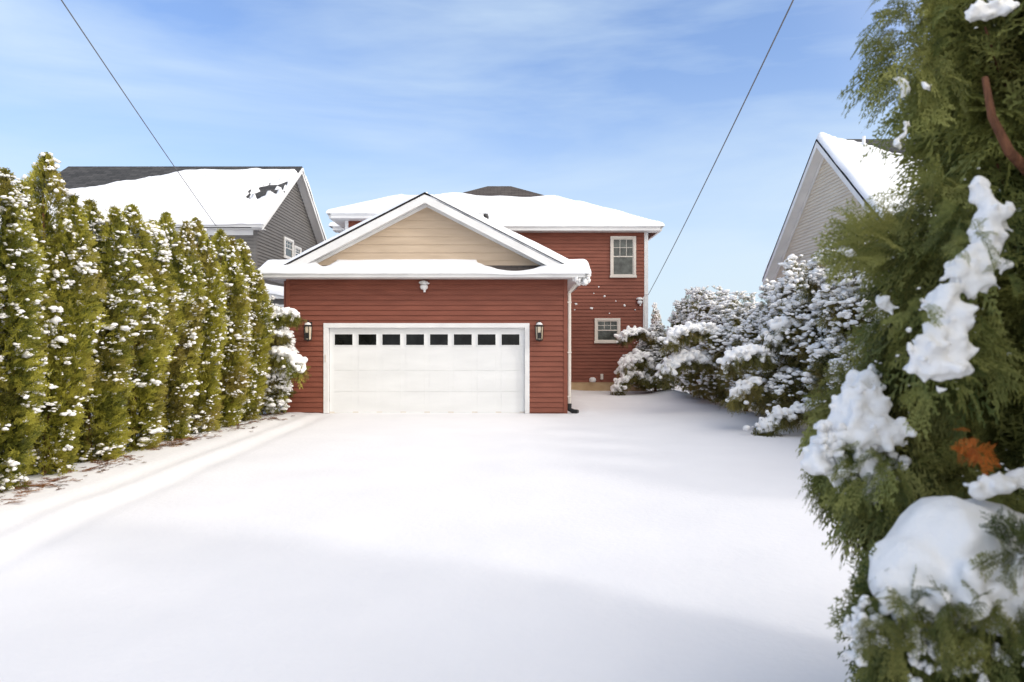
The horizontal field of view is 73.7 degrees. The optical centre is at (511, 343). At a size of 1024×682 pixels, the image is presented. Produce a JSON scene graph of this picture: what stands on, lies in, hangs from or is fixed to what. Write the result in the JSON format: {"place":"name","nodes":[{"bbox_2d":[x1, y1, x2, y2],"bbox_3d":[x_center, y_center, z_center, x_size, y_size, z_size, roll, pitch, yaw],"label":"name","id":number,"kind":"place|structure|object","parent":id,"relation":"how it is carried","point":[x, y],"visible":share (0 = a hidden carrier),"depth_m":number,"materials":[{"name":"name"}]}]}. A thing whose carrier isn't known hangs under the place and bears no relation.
{"place":"outdoors","nodes":[
{"label":"outdoors","id":0,"kind":"place"},
{"bbox_2d":[0,355,866,681],"bbox_3d":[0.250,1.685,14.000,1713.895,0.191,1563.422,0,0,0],"label":"ground","id":1,"kind":"structure","parent":0,"point":[674,535],"depth_m":5.61,"materials":[{"name":"white snow"}]},
{"bbox_2d":[0,167,57,492],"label":"arborvitae tree","id":2,"kind":"object","parent":1,"relation":"on","point":[18,240],"visible":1,"depth_m":7.85,"materials":[{"name":"green plant"}]},
{"bbox_2d":[0,152,109,475],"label":"arborvitae tree","id":3,"kind":"object","parent":1,"relation":"on","point":[61,421],"visible":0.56,"depth_m":8.82,"materials":[{"name":"green plant"}]},
{"bbox_2d":[42,199,152,462],"bbox_3d":[-6.090,-0.136,9.921,1.523,3.938,1.370,0,0,-31],"label":"arborvitae tree","id":4,"kind":"object","parent":1,"relation":"on","point":[105,438],"visible":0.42,"depth_m":9.79,"materials":[{"name":"green plant"}]},
{"bbox_2d":[93,203,182,452],"bbox_3d":[-6.051,-0.203,10.919,1.537,4.077,1.567,0,0,15],"label":"arborvitae tree","id":5,"kind":"object","parent":1,"relation":"on","point":[148,390],"visible":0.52,"depth_m":10.77,"materials":[{"name":"green plant"}]},
{"bbox_2d":[0,412,294,504],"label":"needle litter","id":6,"kind":"object","parent":1,"relation":"on","point":[42,485],"visible":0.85,"depth_m":9.36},
{"bbox_2d":[0,166,326,390],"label":"grey house","id":7,"kind":"structure","parent":1,"relation":"on","point":[266,213],"depth_m":25.75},
{"bbox_2d":[61,0,215,225],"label":"power line","id":8,"kind":"object","parent":7,"relation":"attached to","point":[128,99],"visible":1,"depth_m":13.60,"materials":[{"name":"metal"}]},
{"bbox_2d":[284,236,293,258],"bbox_3d":[-8.944,-3.804,27.414,0.075,0.841,1.143,0,0,0],"label":"window","id":9,"kind":"structure","parent":7,"relation":"in","point":[290,243],"depth_m":27.41,"materials":[{"name":"clear glass"}]},
{"bbox_2d":[294,245,301,255],"bbox_3d":[-8.944,-3.745,28.538,0.075,0.644,0.941,0,0,0],"label":"window","id":10,"kind":"structure","parent":7,"relation":"in","point":[297,250],"depth_m":28.42,"materials":[{"name":"clear glass"}]},
{"bbox_2d":[137,211,209,440],"bbox_3d":[-6.062,-0.246,11.893,1.350,4.154,1.411,0,0,-4],"label":"arborvitae tree","id":11,"kind":"object","parent":1,"relation":"on","point":[181,381],"visible":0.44,"depth_m":11.90,"materials":[{"name":"green plant"}]},
{"bbox_2d":[168,217,233,433],"bbox_3d":[-6.065,-0.299,13.031,1.402,4.282,1.539,0,0,-23],"label":"arborvitae tree","id":12,"kind":"object","parent":1,"relation":"on","point":[209,397],"visible":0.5,"depth_m":12.88,"materials":[{"name":"green plant"}]},
{"bbox_2d":[198,228,255,427],"bbox_3d":[-6.079,-0.277,14.137,1.452,4.234,1.576,0,0,-15],"label":"arborvitae tree","id":13,"kind":"object","parent":1,"relation":"on","point":[234,378],"visible":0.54,"depth_m":13.91,"materials":[{"name":"green plant"}]},
{"bbox_2d":[223,238,278,420],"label":"arborvitae tree","id":14,"kind":"object","parent":1,"relation":"on","point":[259,360],"visible":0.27,"depth_m":15.08,"materials":[{"name":"green plant"}]},
{"bbox_2d":[244,269,271,415],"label":"arborvitae tree","id":15,"kind":"object","parent":1,"relation":"on","point":[266,383],"visible":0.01,"depth_m":15.98,"materials":[{"name":"green plant"}]},
{"bbox_2d":[255,295,310,413],"bbox_3d":[-5.779,0.328,16.287,1.736,3.012,2.157,0,0,-23],"label":"snowy shrub","id":16,"kind":"object","parent":1,"relation":"on","point":[287,361],"visible":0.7,"depth_m":15.84,"materials":[{"name":"white snow"}]},
{"bbox_2d":[258,186,664,413],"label":"red house","id":17,"kind":"structure","parent":1,"relation":"on","point":[498,299],"depth_m":17.00,"materials":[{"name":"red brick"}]},
{"bbox_2d":[329,328,524,412],"bbox_3d":[-2.125,0.675,17.101,4.886,2.150,0.068,0,0,0],"label":"garage door","id":18,"kind":"structure","parent":17,"relation":"in","point":[372,370],"depth_m":17.08,"materials":[{"name":"white metal"}]},
{"bbox_2d":[594,318,620,342],"bbox_3d":[3.490,-0.480,24.932,0.978,0.915,0.075,0,0,0],"label":"window","id":19,"kind":"structure","parent":17,"relation":"in","point":[605,328],"depth_m":24.96,"materials":[{"name":"clear glass"}]},
{"bbox_2d":[610,236,636,277],"bbox_3d":[4.062,-3.175,24.932,0.977,1.514,0.075,0,0,0],"label":"window","id":20,"kind":"structure","parent":17,"relation":"in","point":[622,248],"depth_m":24.96,"materials":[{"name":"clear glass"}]},
{"bbox_2d":[648,0,793,294],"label":"power line","id":21,"kind":"object","parent":17,"relation":"attached to","point":[735,119],"visible":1,"depth_m":11.14,"materials":[{"name":"metal"}]},
{"bbox_2d":[609,321,680,395],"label":"hedge evergreen","id":22,"kind":"object","parent":1,"relation":"on","point":[646,355],"visible":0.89,"depth_m":23.10,"materials":[{"name":"green plant"}]},
{"bbox_2d":[651,302,662,345],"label":"distant evergreen","id":23,"kind":"object","parent":1,"relation":"on","point":[655,315],"visible":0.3,"depth_m":34.91,"materials":[{"name":"green plant"}]},
{"bbox_2d":[664,286,700,394],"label":"hedge evergreen","id":24,"kind":"object","parent":1,"relation":"on","point":[680,315],"visible":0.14,"depth_m":23.11,"materials":[{"name":"green plant"}]},
{"bbox_2d":[675,285,712,399],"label":"hedge evergreen","id":25,"kind":"object","parent":1,"relation":"on","point":[696,297],"visible":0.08,"depth_m":21.69,"materials":[{"name":"green plant"}]},
{"bbox_2d":[652,289,740,405],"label":"hedge evergreen","id":26,"kind":"object","parent":1,"relation":"on","point":[680,359],"visible":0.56,"depth_m":17.40,"materials":[{"name":"green plant"}]},
{"bbox_2d":[680,285,725,402],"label":"hedge evergreen","id":27,"kind":"object","parent":1,"relation":"on","point":[704,306],"visible":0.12,"depth_m":20.23,"materials":[{"name":"green plant"}]},
{"bbox_2d":[700,291,764,410],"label":"hedge evergreen","id":28,"kind":"object","parent":1,"relation":"on","point":[733,319],"visible":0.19,"depth_m":17.31,"materials":[{"name":"green plant"}]},
{"bbox_2d":[726,279,786,415],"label":"hedge evergreen","id":29,"kind":"object","parent":1,"relation":"on","point":[748,329],"visible":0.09,"depth_m":16.16,"materials":[{"name":"green plant"}]},
{"bbox_2d":[715,254,819,423],"bbox_3d":[5.788,-0.083,14.424,2.441,3.851,3.581,0,0,45],"label":"hedge evergreen","id":30,"kind":"object","parent":1,"relation":"on","point":[759,359],"visible":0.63,"depth_m":13.82,"materials":[{"name":"green plant"}]},
{"bbox_2d":[742,241,843,436],"bbox_3d":[5.872,-0.039,13.708,2.934,4.030,2.434,0,0,3],"label":"hedge evergreen","id":31,"kind":"object","parent":1,"relation":"on","point":[808,290],"visible":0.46,"depth_m":13.38,"materials":[{"name":"green plant"}]},
{"bbox_2d":[801,243,881,400],"bbox_3d":[6.405,-0.062,12.345,2.158,3.790,2.187,0,0,-39],"label":"hedge evergreen","id":32,"kind":"object","parent":1,"relation":"on","point":[840,309],"visible":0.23,"depth_m":12.32,"materials":[{"name":"green plant"}]},
{"bbox_2d":[853,257,906,449],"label":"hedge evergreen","id":33,"kind":"object","parent":1,"relation":"on","point":[877,320],"visible":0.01,"depth_m":11.15,"materials":[{"name":"green plant"}]},
{"bbox_2d":[795,0,1023,599],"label":"foreground cedar","id":34,"kind":"object","parent":1,"relation":"on","point":[933,382],"visible":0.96,"depth_m":2.60,"materials":[{"name":"green plant"}]},
{"bbox_2d":[826,496,1023,681],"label":"cedar","id":35,"kind":"object","parent":1,"relation":"on","point":[940,594],"visible":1,"depth_m":2.00,"materials":[{"name":"green plant"}]},
{"bbox_2d":[0,0,929,331],"label":"sky","id":36,"kind":"structure","parent":0,"point":[627,106],"materials":[{"name":"blue"}]},
{"bbox_2d":[762,132,935,285],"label":"beige house","id":37,"kind":"structure","parent":0,"point":[836,173],"depth_m":21.71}
]}

